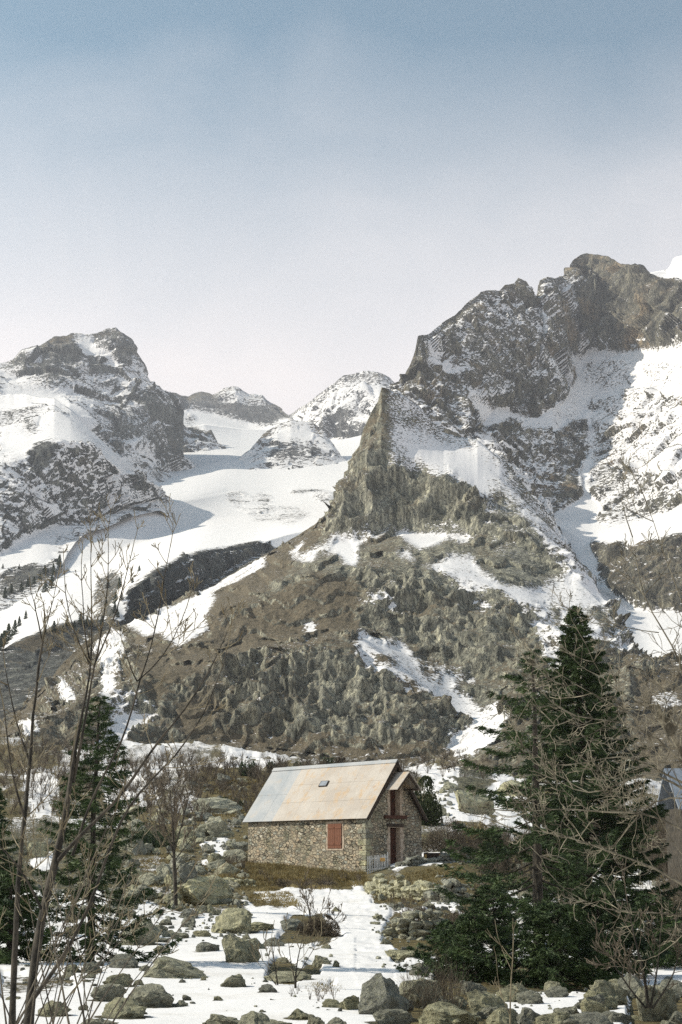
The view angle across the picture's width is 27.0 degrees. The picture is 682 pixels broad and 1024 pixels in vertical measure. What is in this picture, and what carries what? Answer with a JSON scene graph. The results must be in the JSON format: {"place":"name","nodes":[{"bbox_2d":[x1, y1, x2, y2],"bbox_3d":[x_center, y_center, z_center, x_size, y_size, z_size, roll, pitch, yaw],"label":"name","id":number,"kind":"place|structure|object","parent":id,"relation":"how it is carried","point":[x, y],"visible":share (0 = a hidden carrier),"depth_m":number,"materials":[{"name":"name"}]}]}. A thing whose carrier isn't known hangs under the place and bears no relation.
{"place":"outdoors","nodes":[
{"label":"outdoors","id":0,"kind":"place"},
{"bbox_2d":[0,394,172,610],"bbox_3d":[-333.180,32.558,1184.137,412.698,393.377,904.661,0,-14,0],"label":"mountain","id":1,"kind":"structure","parent":0,"point":[63,468],"depth_m":1133.43,"materials":[{"name":"snow"}]},
{"bbox_2d":[0,327,196,482],"bbox_3d":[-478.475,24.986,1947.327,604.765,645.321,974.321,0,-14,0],"label":"mountain","id":2,"kind":"structure","parent":0,"point":[107,391],"depth_m":1909.46,"materials":[{"name":"stone"}]},
{"bbox_2d":[0,424,360,727],"bbox_3d":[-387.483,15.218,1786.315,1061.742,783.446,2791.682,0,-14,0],"label":"glacier","id":3,"kind":"object","parent":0,"point":[235,515],"visible":0.29,"depth_m":966.91,"materials":[{"name":"snow"}]},
{"bbox_2d":[183,424,225,451],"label":"mountain","id":4,"kind":"structure","parent":0,"point":[196,440],"depth_m":2203.78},
{"bbox_2d":[171,371,393,441],"bbox_3d":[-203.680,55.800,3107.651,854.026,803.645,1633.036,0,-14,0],"label":"mountain","id":5,"kind":"structure","parent":0,"point":[343,406],"depth_m":2872.61,"materials":[{"name":"snow"}]},
{"bbox_2d":[238,419,346,469],"bbox_3d":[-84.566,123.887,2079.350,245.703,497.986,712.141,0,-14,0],"label":"mountain","id":6,"kind":"structure","parent":0,"point":[293,444],"depth_m":1963.86,"materials":[{"name":"snow"}]},
{"bbox_2d":[0,387,681,780],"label":"hill","id":7,"kind":"structure","parent":0,"point":[376,611],"depth_m":370.40,"materials":[{"name":"stone"}]},
{"bbox_2d":[0,736,681,1023],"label":"ground","id":8,"kind":"structure","parent":0,"point":[357,947],"depth_m":32.45,"materials":[{"name":"snow"}]},
{"bbox_2d":[0,786,35,932],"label":"spruce","id":9,"kind":"object","parent":8,"relation":"on","point":[5,865],"visible":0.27,"depth_m":33.20,"materials":[{"name":"green plant"}]},
{"bbox_2d":[0,562,69,1023],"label":"bare tree","id":10,"kind":"object","parent":8,"relation":"on","point":[14,966],"visible":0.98,"depth_m":11.58,"materials":[{"name":"brown plant"}]},
{"bbox_2d":[26,842,47,857],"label":"boulder","id":11,"kind":"object","parent":8,"relation":"on","point":[43,846],"visible":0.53,"depth_m":80.60,"materials":[{"name":"stone"}]},
{"bbox_2d":[0,867,77,963],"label":"spruce","id":12,"kind":"object","parent":8,"relation":"on","point":[6,937],"visible":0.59,"depth_m":22.94,"materials":[{"name":"green plant"}]},
{"bbox_2d":[38,1000,71,1015],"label":"boulder","id":13,"kind":"object","parent":8,"relation":"on","point":[46,1007],"visible":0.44,"depth_m":13.95,"materials":[{"name":"stone"}]},
{"bbox_2d":[18,695,182,963],"bbox_3d":[-4.130,5.629,24.369,2.880,4.973,2.398,-12,-18,41],"label":"spruce","id":14,"kind":"object","parent":8,"relation":"on","point":[113,862],"visible":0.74,"depth_m":24.20,"materials":[{"name":"green plant"}]},
{"bbox_2d":[90,983,126,1000],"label":"boulder","id":15,"kind":"object","parent":8,"relation":"on","point":[116,990],"visible":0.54,"depth_m":16.11,"materials":[{"name":"stone"}]},
{"bbox_2d":[0,769,226,1023],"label":"shrub","id":16,"kind":"object","parent":8,"relation":"on","point":[72,900],"visible":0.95,"depth_m":10.20,"materials":[{"name":"brown plant"}]},
{"bbox_2d":[102,973,132,985],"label":"boulder","id":17,"kind":"object","parent":8,"relation":"on","point":[123,979],"visible":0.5,"depth_m":18.65,"materials":[{"name":"stone"}]},
{"bbox_2d":[0,493,246,1023],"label":"bare tree","id":18,"kind":"object","parent":8,"relation":"on","point":[57,857],"visible":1,"depth_m":10.87,"materials":[{"name":"brown plant"}]},
{"bbox_2d":[109,953,138,967],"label":"boulder","id":19,"kind":"object","parent":8,"relation":"on","point":[131,963],"visible":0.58,"depth_m":21.84,"materials":[{"name":"stone"}]},
{"bbox_2d":[102,997,146,1017],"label":"boulder","id":20,"kind":"object","parent":8,"relation":"on","point":[131,1008],"visible":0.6,"depth_m":14.03,"materials":[{"name":"stone"}]},
{"bbox_2d":[127,839,146,854],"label":"rock","id":21,"kind":"object","parent":8,"relation":"on","point":[142,849],"visible":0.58,"depth_m":83.05,"materials":[{"name":"stone"}]},
{"bbox_2d":[121,918,162,944],"bbox_3d":[-4.127,8.845,29.385,0.819,0.931,0.767,8,-18,5],"label":"boulder","id":22,"kind":"object","parent":8,"relation":"on","point":[150,937],"visible":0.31,"depth_m":29.18,"materials":[{"name":"stone"}]},
{"bbox_2d":[135,872,159,885],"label":"rock","id":23,"kind":"object","parent":8,"relation":"on","point":[152,878],"visible":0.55,"depth_m":61.66,"materials":[{"name":"stone"}]},
{"bbox_2d":[118,824,182,847],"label":"juniper bush","id":24,"kind":"object","parent":8,"relation":"on","point":[148,839],"visible":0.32,"depth_m":88.92,"materials":[{"name":"green plant"}]},
{"bbox_2d":[130,983,173,1006],"bbox_3d":[-2.059,5.369,15.537,0.606,0.394,0.560,-6,-13,16],"label":"boulder","id":25,"kind":"object","parent":8,"relation":"on","point":[151,995],"visible":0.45,"depth_m":15.34,"materials":[{"name":"stone"}]},
{"bbox_2d":[156,862,172,884],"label":"boulder","id":26,"kind":"object","parent":8,"relation":"on","point":[162,869],"visible":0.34,"depth_m":63.13,"materials":[{"name":"stone"}]},
{"bbox_2d":[136,747,210,905],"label":"bare tree","id":27,"kind":"object","parent":8,"relation":"on","point":[175,814],"visible":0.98,"depth_m":45.00,"materials":[{"name":"brown plant"}]},
{"bbox_2d":[143,956,207,978],"bbox_3d":[-2.375,6.646,20.458,0.998,0.458,0.834,9,-7,-9],"label":"boulder","id":28,"kind":"object","parent":8,"relation":"on","point":[167,967],"visible":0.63,"depth_m":20.18,"materials":[{"name":"stone"}]},
{"bbox_2d":[178,863,197,882],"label":"boulder","id":29,"kind":"object","parent":8,"relation":"on","point":[184,870],"visible":0.58,"depth_m":63.13,"materials":[{"name":"stone"}]},
{"bbox_2d":[171,875,233,904],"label":"boulder","id":30,"kind":"object","parent":8,"relation":"on","point":[193,890],"visible":0.65,"depth_m":50.07,"materials":[{"name":"stone"}]},
{"bbox_2d":[195,942,219,951],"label":"boulder","id":31,"kind":"object","parent":8,"relation":"on","point":[204,947],"visible":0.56,"depth_m":27.25,"materials":[{"name":"stone"}]},
{"bbox_2d":[205,819,227,835],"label":"rock","id":32,"kind":"object","parent":8,"relation":"on","point":[216,827],"visible":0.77,"depth_m":95.68,"materials":[{"name":"stone"}]},
{"bbox_2d":[192,797,242,813],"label":"boulder","id":33,"kind":"object","parent":8,"relation":"on","point":[222,805],"visible":0.41,"depth_m":120.39,"materials":[{"name":"stone"}]},
{"bbox_2d":[202,1014,239,1023],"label":"boulder","id":34,"kind":"object","parent":8,"relation":"on","point":[217,1019],"visible":0.84,"depth_m":13.46,"materials":[{"name":"stone"}]},
{"bbox_2d":[214,863,239,874],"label":"boulder","id":35,"kind":"object","parent":8,"relation":"on","point":[227,867],"visible":0.46,"depth_m":69.36,"materials":[{"name":"stone"}]},
{"bbox_2d":[211,908,251,932],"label":"boulder","id":36,"kind":"object","parent":8,"relation":"on","point":[233,920],"visible":0.69,"depth_m":33.62,"materials":[{"name":"stone"}]},
{"bbox_2d":[220,974,245,986],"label":"boulder","id":37,"kind":"object","parent":8,"relation":"on","point":[237,980],"visible":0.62,"depth_m":18.64,"materials":[{"name":"stone"}]},
{"bbox_2d":[223,849,247,862],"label":"boulder","id":38,"kind":"object","parent":8,"relation":"on","point":[241,854],"visible":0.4,"depth_m":77.25,"materials":[{"name":"stone"}]},
{"bbox_2d":[223,877,255,886],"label":"dry stone wall","id":39,"kind":"structure","parent":8,"relation":"on","point":[245,881],"depth_m":62.88,"materials":[{"name":"stone"}]},
{"bbox_2d":[222,935,260,961],"bbox_3d":[-1.727,7.581,24.268,0.608,0.707,0.552,7,-16,-28],"label":"boulder","id":40,"kind":"object","parent":8,"relation":"on","point":[236,949],"visible":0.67,"depth_m":24.12,"materials":[{"name":"stone"}]},
{"bbox_2d":[238,759,255,776],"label":"slope bush","id":41,"kind":"object","parent":8,"relation":"on","point":[244,772],"visible":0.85,"depth_m":162.63,"materials":[{"name":"green plant"}]},
{"bbox_2d":[238,1011,273,1023],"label":"boulder","id":42,"kind":"object","parent":8,"relation":"on","point":[252,1017],"visible":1,"depth_m":13.13,"materials":[{"name":"stone"}]},
{"bbox_2d":[251,922,273,929],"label":"boulder","id":43,"kind":"object","parent":8,"relation":"on","point":[259,926],"visible":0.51,"depth_m":34.30,"materials":[{"name":"stone"}]},
{"bbox_2d":[264,971,311,982],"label":"boulder","id":44,"kind":"object","parent":8,"relation":"on","point":[285,977],"visible":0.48,"depth_m":20.56,"materials":[{"name":"stone"}]},
{"bbox_2d":[280,918,305,930],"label":"boulder","id":45,"kind":"object","parent":8,"relation":"on","point":[292,924],"visible":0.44,"depth_m":35.12,"materials":[{"name":"stone"}]},
{"bbox_2d":[249,906,337,987],"bbox_3d":[-0.704,5.799,18.811,1.263,1.159,0.612,-10,-17,36],"label":"sapling","id":46,"kind":"object","parent":8,"relation":"on","point":[295,972],"visible":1,"depth_m":18.72,"materials":[{"name":"brown plant"}]},
{"bbox_2d":[288,1008,307,1018],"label":"boulder","id":47,"kind":"object","parent":8,"relation":"on","point":[296,1013],"visible":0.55,"depth_m":14.04,"materials":[{"name":"stone"}]},
{"bbox_2d":[133,769,476,991],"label":"grass","id":48,"kind":"structure","parent":8,"relation":"on","point":[293,872],"depth_m":66.10,"materials":[{"name":"plant"}]},
{"bbox_2d":[295,913,340,936],"bbox_3d":[-0.533,9.850,33.735,1.116,0.676,0.796,0,-14,0],"label":"rock","id":49,"kind":"object","parent":8,"relation":"on","point":[328,928],"visible":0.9,"depth_m":33.67,"materials":[{"name":"stone"}]},
{"bbox_2d":[291,869,347,922],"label":"sapling","id":50,"kind":"object","parent":8,"relation":"on","point":[310,890],"visible":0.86,"depth_m":36.66,"materials":[{"name":"brown plant"}]},
{"bbox_2d":[311,955,331,967],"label":"boulder","id":51,"kind":"object","parent":8,"relation":"on","point":[318,961],"visible":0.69,"depth_m":24.00,"materials":[{"name":"stone"}]},
{"bbox_2d":[305,874,337,886],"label":"dark bush","id":52,"kind":"object","parent":8,"relation":"on","point":[324,883],"visible":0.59,"depth_m":63.23,"materials":[{"name":"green plant"}]},
{"bbox_2d":[243,759,427,871],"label":"stone cabin","id":53,"kind":"object","parent":8,"relation":"on","point":[352,816],"visible":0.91,"depth_m":73.09,"materials":[{"name":"stone"}]},
{"bbox_2d":[326,821,343,850],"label":"window","id":54,"kind":"structure","parent":53,"relation":"in","point":[335,831],"depth_m":72.12,"materials":[{"name":"paint"}]},
{"bbox_2d":[390,790,394,814],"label":"loft door","id":55,"kind":"structure","parent":53,"relation":"in","point":[392,792],"depth_m":72.59,"materials":[{"name":"red wood"}]},
{"bbox_2d":[390,828,395,863],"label":"door","id":56,"kind":"structure","parent":53,"relation":"in","point":[392,830],"depth_m":72.10,"materials":[{"name":"red wood"}]},
{"bbox_2d":[0,732,681,1013],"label":"brushwood","id":57,"kind":"object","parent":8,"relation":"on","point":[256,773],"visible":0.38,"depth_m":141.03,"materials":[{"name":"plant"}]},
{"bbox_2d":[3,777,681,1023],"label":"rubble","id":58,"kind":"object","parent":8,"relation":"on","point":[241,818],"visible":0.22,"depth_m":49.50,"materials":[{"name":"stone"}]},
{"bbox_2d":[338,995,359,1009],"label":"boulder","id":59,"kind":"object","parent":8,"relation":"on","point":[352,1002],"visible":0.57,"depth_m":15.00,"materials":[{"name":"stone"}]},
{"bbox_2d":[367,852,387,873],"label":"picket gate","id":60,"kind":"structure","parent":8,"relation":"on","point":[381,858],"depth_m":69.47,"materials":[{"name":"grey wood"}]},
{"bbox_2d":[358,973,409,1013],"bbox_3d":[0.447,5.072,14.750,0.535,0.557,0.442,6,-21,4],"label":"boulder","id":61,"kind":"object","parent":8,"relation":"on","point":[379,991],"visible":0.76,"depth_m":14.65,"materials":[{"name":"stone"}]},
{"bbox_2d":[372,1009,415,1023],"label":"boulder","id":62,"kind":"object","parent":8,"relation":"on","point":[392,1016],"visible":1,"depth_m":13.66,"materials":[{"name":"stone"}]},
{"bbox_2d":[363,873,433,900],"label":"dry stone wall","id":63,"kind":"structure","parent":8,"relation":"on","point":[378,885],"depth_m":54.12,"materials":[{"name":"stone"}]},
{"bbox_2d":[384,949,414,960],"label":"boulder","id":64,"kind":"object","parent":8,"relation":"on","point":[396,955],"visible":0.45,"depth_m":27.07,"materials":[{"name":"stone"}]},
{"bbox_2d":[382,908,447,940],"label":"dry stone wall","id":65,"kind":"structure","parent":8,"relation":"on","point":[408,926],"depth_m":33.21,"materials":[{"name":"stone"}]},
{"bbox_2d":[399,978,441,1007],"bbox_3d":[0.884,5.668,16.463,0.404,0.542,0.528,-10,-17,34],"label":"boulder","id":66,"kind":"object","parent":8,"relation":"on","point":[415,987],"visible":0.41,"depth_m":16.33,"materials":[{"name":"stone"}]},
{"bbox_2d":[414,775,443,825],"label":"evergreen bush","id":67,"kind":"object","parent":8,"relation":"on","point":[429,806],"visible":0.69,"depth_m":101.22,"materials":[{"name":"green plant"}]},
{"bbox_2d":[388,852,475,869],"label":"dry stone wall","id":68,"kind":"structure","parent":8,"relation":"on","point":[416,860],"depth_m":69.14,"materials":[{"name":"stone"}]},
{"bbox_2d":[422,817,470,851],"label":"brown bush","id":69,"kind":"object","parent":8,"relation":"on","point":[430,843],"visible":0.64,"depth_m":79.84,"materials":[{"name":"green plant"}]},
{"bbox_2d":[423,878,469,902],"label":"dry stone wall","id":70,"kind":"structure","parent":8,"relation":"on","point":[457,887],"depth_m":50.38,"materials":[{"name":"stone"}]},
{"bbox_2d":[418,1001,480,1023],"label":"boulder","id":71,"kind":"object","parent":8,"relation":"on","point":[439,1012],"visible":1,"depth_m":14.00,"materials":[{"name":"stone"}]},
{"bbox_2d":[394,918,520,979],"bbox_3d":[1.803,7.217,22.972,1.827,1.279,1.943,-13,-19,42],"label":"spruce","id":72,"kind":"object","parent":8,"relation":"on","point":[422,955],"visible":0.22,"depth_m":22.97,"materials":[{"name":"green plant"}]},
{"bbox_2d":[422,912,522,984],"bbox_3d":[2.111,6.893,21.985,1.881,1.364,1.602,0,-14,0],"label":"spruce","id":73,"kind":"object","parent":8,"relation":"on","point":[477,924],"visible":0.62,"depth_m":21.89,"materials":[{"name":"green plant"}]},
{"bbox_2d":[453,790,494,814],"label":"boulder","id":74,"kind":"object","parent":8,"relation":"on","point":[465,797],"visible":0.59,"depth_m":112.24,"materials":[{"name":"stone"}]},
{"bbox_2d":[461,981,486,995],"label":"rock","id":75,"kind":"object","parent":8,"relation":"on","point":[477,986],"visible":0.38,"depth_m":18.37,"materials":[{"name":"stone"}]},
{"bbox_2d":[466,989,507,1012],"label":"boulder","id":76,"kind":"object","parent":8,"relation":"on","point":[478,1000],"visible":0.6,"depth_m":15.11,"materials":[{"name":"stone"}]},
{"bbox_2d":[451,884,527,944],"bbox_3d":[3.492,9.405,32.657,2.227,1.751,2.163,-8,-16,28],"label":"spruce","id":77,"kind":"object","parent":8,"relation":"on","point":[505,910],"visible":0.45,"depth_m":32.64,"materials":[{"name":"green plant"}]},
{"bbox_2d":[476,828,515,873],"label":"spruce","id":78,"kind":"object","parent":8,"relation":"on","point":[489,845],"visible":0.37,"depth_m":64.05,"materials":[{"name":"green plant"}]},
{"bbox_2d":[486,1008,516,1023],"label":"boulder","id":79,"kind":"object","parent":8,"relation":"on","point":[499,1016],"visible":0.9,"depth_m":13.29,"materials":[{"name":"stone"}]},
{"bbox_2d":[486,920,521,1023],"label":"sapling","id":80,"kind":"object","parent":8,"relation":"on","point":[511,968],"visible":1,"depth_m":10.97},
{"bbox_2d":[496,988,516,1001],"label":"rock","id":81,"kind":"object","parent":8,"relation":"on","point":[505,994],"visible":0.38,"depth_m":16.80,"materials":[{"name":"stone"}]},
{"bbox_2d":[497,780,529,796],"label":"boulder","id":82,"kind":"object","parent":8,"relation":"on","point":[503,787],"visible":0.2,"depth_m":138.71,"materials":[{"name":"stone"}]},
{"bbox_2d":[408,648,621,986],"bbox_3d":[2.769,4.883,22.170,3.342,5.714,3.658,-6,-15,24],"label":"spruce","id":83,"kind":"object","parent":8,"relation":"on","point":[537,881],"visible":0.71,"depth_m":22.40,"materials":[{"name":"green plant"}]},
{"bbox_2d":[502,983,528,992],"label":"rock","id":84,"kind":"object","parent":8,"relation":"on","point":[521,988],"visible":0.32,"depth_m":17.59,"materials":[{"name":"stone"}]},
{"bbox_2d":[516,1007,539,1023],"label":"boulder","id":85,"kind":"object","parent":8,"relation":"on","point":[526,1015],"visible":0.75,"depth_m":13.26,"materials":[{"name":"stone"}]},
{"bbox_2d":[516,990,543,1003],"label":"rock","id":86,"kind":"object","parent":8,"relation":"on","point":[529,997],"visible":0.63,"depth_m":16.41,"materials":[{"name":"stone"}]},
{"bbox_2d":[532,1011,569,1023],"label":"boulder","id":87,"kind":"object","parent":8,"relation":"on","point":[557,1017],"visible":0.99,"depth_m":13.15,"materials":[{"name":"stone"}]},
{"bbox_2d":[544,986,568,997],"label":"rock","id":88,"kind":"object","parent":8,"relation":"on","point":[555,992],"visible":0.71,"depth_m":17.59,"materials":[{"name":"stone"}]},
{"bbox_2d":[485,900,639,990],"bbox_3d":[3.258,6.779,21.385,2.326,1.836,2.801,-4,-14,16],"label":"spruce","id":89,"kind":"object","parent":8,"relation":"on","point":[572,935],"visible":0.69,"depth_m":21.21,"materials":[{"name":"green plant"}]},
{"bbox_2d":[457,443,681,970],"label":"bare tree","id":90,"kind":"object","parent":8,"relation":"on","point":[669,727],"visible":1,"depth_m":9.01,"materials":[{"name":"brown plant"}]},
{"bbox_2d":[507,605,681,925],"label":"spruce","id":91,"kind":"object","parent":8,"relation":"on","point":[574,674],"visible":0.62,"depth_m":42.88,"materials":[{"name":"green plant"}]},
{"bbox_2d":[576,1011,613,1023],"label":"boulder","id":92,"kind":"object","parent":8,"relation":"on","point":[585,1017],"visible":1,"depth_m":13.11,"materials":[{"name":"stone"}]},
{"bbox_2d":[580,998,609,1012],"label":"rock","id":93,"kind":"object","parent":8,"relation":"on","point":[588,1005],"visible":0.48,"depth_m":14.68,"materials":[{"name":"stone"}]},
{"bbox_2d":[583,990,618,1008],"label":"rock","id":94,"kind":"object","parent":8,"relation":"on","point":[611,1001],"visible":0.43,"depth_m":15.67,"materials":[{"name":"stone"}]},
{"bbox_2d":[589,980,627,1005],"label":"rock","id":95,"kind":"object","parent":8,"relation":"on","point":[618,992],"visible":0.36,"depth_m":16.22,"materials":[{"name":"stone"}]},
{"bbox_2d":[553,887,673,982],"bbox_3d":[4.282,7.059,23.080,2.564,1.976,2.360,-8,-16,31],"label":"spruce","id":96,"kind":"object","parent":8,"relation":"on","point":[605,917],"visible":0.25,"depth_m":22.82,"materials":[{"name":"green plant"}]},
{"bbox_2d":[602,1011,631,1023],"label":"boulder","id":97,"kind":"object","parent":8,"relation":"on","point":[613,1016],"visible":0.66,"depth_m":13.81,"materials":[{"name":"stone"}]},
{"bbox_2d":[619,973,642,997],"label":"boulder","id":98,"kind":"object","parent":8,"relation":"on","point":[635,983],"visible":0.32,"depth_m":18.15,"materials":[{"name":"stone"}]},
{"bbox_2d":[584,858,681,1008],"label":"shrub","id":99,"kind":"object","parent":8,"relation":"on","point":[646,988],"visible":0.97,"depth_m":14.32,"materials":[{"name":"brown plant"}]},
{"bbox_2d":[605,893,681,973],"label":"spruce","id":100,"kind":"object","parent":8,"relation":"on","point":[647,901],"visible":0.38,"depth_m":25.74,"materials":[{"name":"green plant"}]},
{"bbox_2d":[635,985,668,1021],"bbox_3d":[3.270,5.300,15.017,0.347,0.604,0.294,1,-14,-3],"label":"boulder","id":101,"kind":"object","parent":8,"relation":"on","point":[659,1011],"visible":0.83,"depth_m":14.92,"materials":[{"name":"stone"}]},
{"bbox_2d":[657,768,681,893],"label":"shed","id":102,"kind":"structure","parent":8,"relation":"on","point":[675,833],"depth_m":58.34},
{"bbox_2d":[662,988,677,1019],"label":"boulder","id":103,"kind":"object","parent":8,"relation":"on","point":[671,998],"visible":0.27,"depth_m":15.16,"materials":[{"name":"stone"}]},
{"bbox_2d":[659,979,681,997],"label":"boulder","id":104,"kind":"object","parent":8,"relation":"on","point":[677,988],"visible":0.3,"depth_m":18.41,"materials":[{"name":"stone"}]},
{"bbox_2d":[669,1011,681,1023],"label":"rock","id":105,"kind":"object","parent":8,"relation":"on","point":[676,1017],"visible":0.84,"depth_m":14.65,"materials":[{"name":"stone"}]},
{"bbox_2d":[0,0,681,414],"label":"sky","id":106,"kind":"structure","parent":0,"point":[276,200],"materials":[{"name":"blue"}]},
{"bbox_2d":[389,253,681,656],"bbox_3d":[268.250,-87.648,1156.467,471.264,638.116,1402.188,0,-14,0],"label":"mountain","id":107,"kind":"structure","parent":0,"point":[553,394],"depth_m":1220.18,"materials":[{"name":"stone"}]},
{"bbox_2d":[650,255,681,278],"bbox_3d":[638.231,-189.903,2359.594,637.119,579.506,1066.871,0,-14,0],"label":"mountain","id":108,"kind":"structure","parent":0,"point":[674,269],"depth_m":2436.85,"materials":[{"name":"snow"}]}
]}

